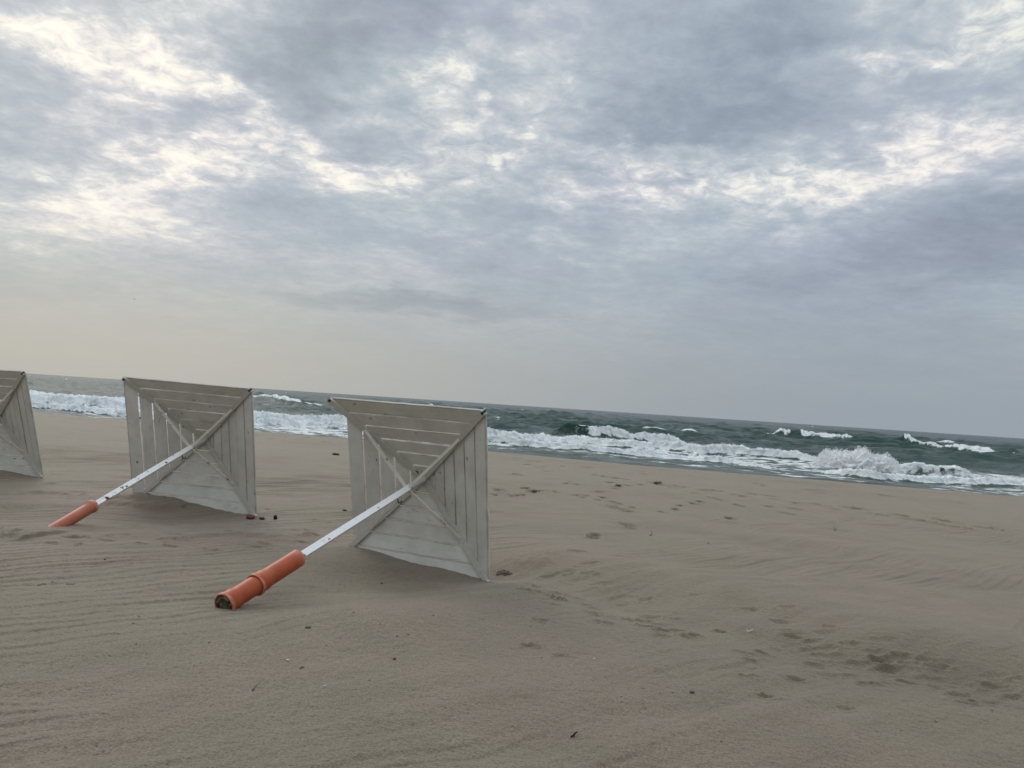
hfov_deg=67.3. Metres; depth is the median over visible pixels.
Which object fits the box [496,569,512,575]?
driftwood
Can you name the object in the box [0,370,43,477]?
beach umbrella
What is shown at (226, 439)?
beach umbrella
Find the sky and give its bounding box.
[0,0,1023,437]
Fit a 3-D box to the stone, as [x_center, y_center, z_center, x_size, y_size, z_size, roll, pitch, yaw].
[-3.062,1.559,9.011,0.104,0.054,0.085,4,-2,0]
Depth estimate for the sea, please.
68.69 m
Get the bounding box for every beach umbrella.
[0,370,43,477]
[48,376,256,526]
[214,396,489,610]
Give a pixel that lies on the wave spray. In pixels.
(859, 458)
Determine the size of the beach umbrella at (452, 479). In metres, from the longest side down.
2.749 x 1.633 x 1.632 m
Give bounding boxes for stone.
[246,515,254,518]
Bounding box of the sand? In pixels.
[0,412,1023,767]
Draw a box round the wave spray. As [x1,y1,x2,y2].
[31,391,1022,478]
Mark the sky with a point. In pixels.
(811, 212)
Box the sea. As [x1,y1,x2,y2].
[0,373,1023,496]

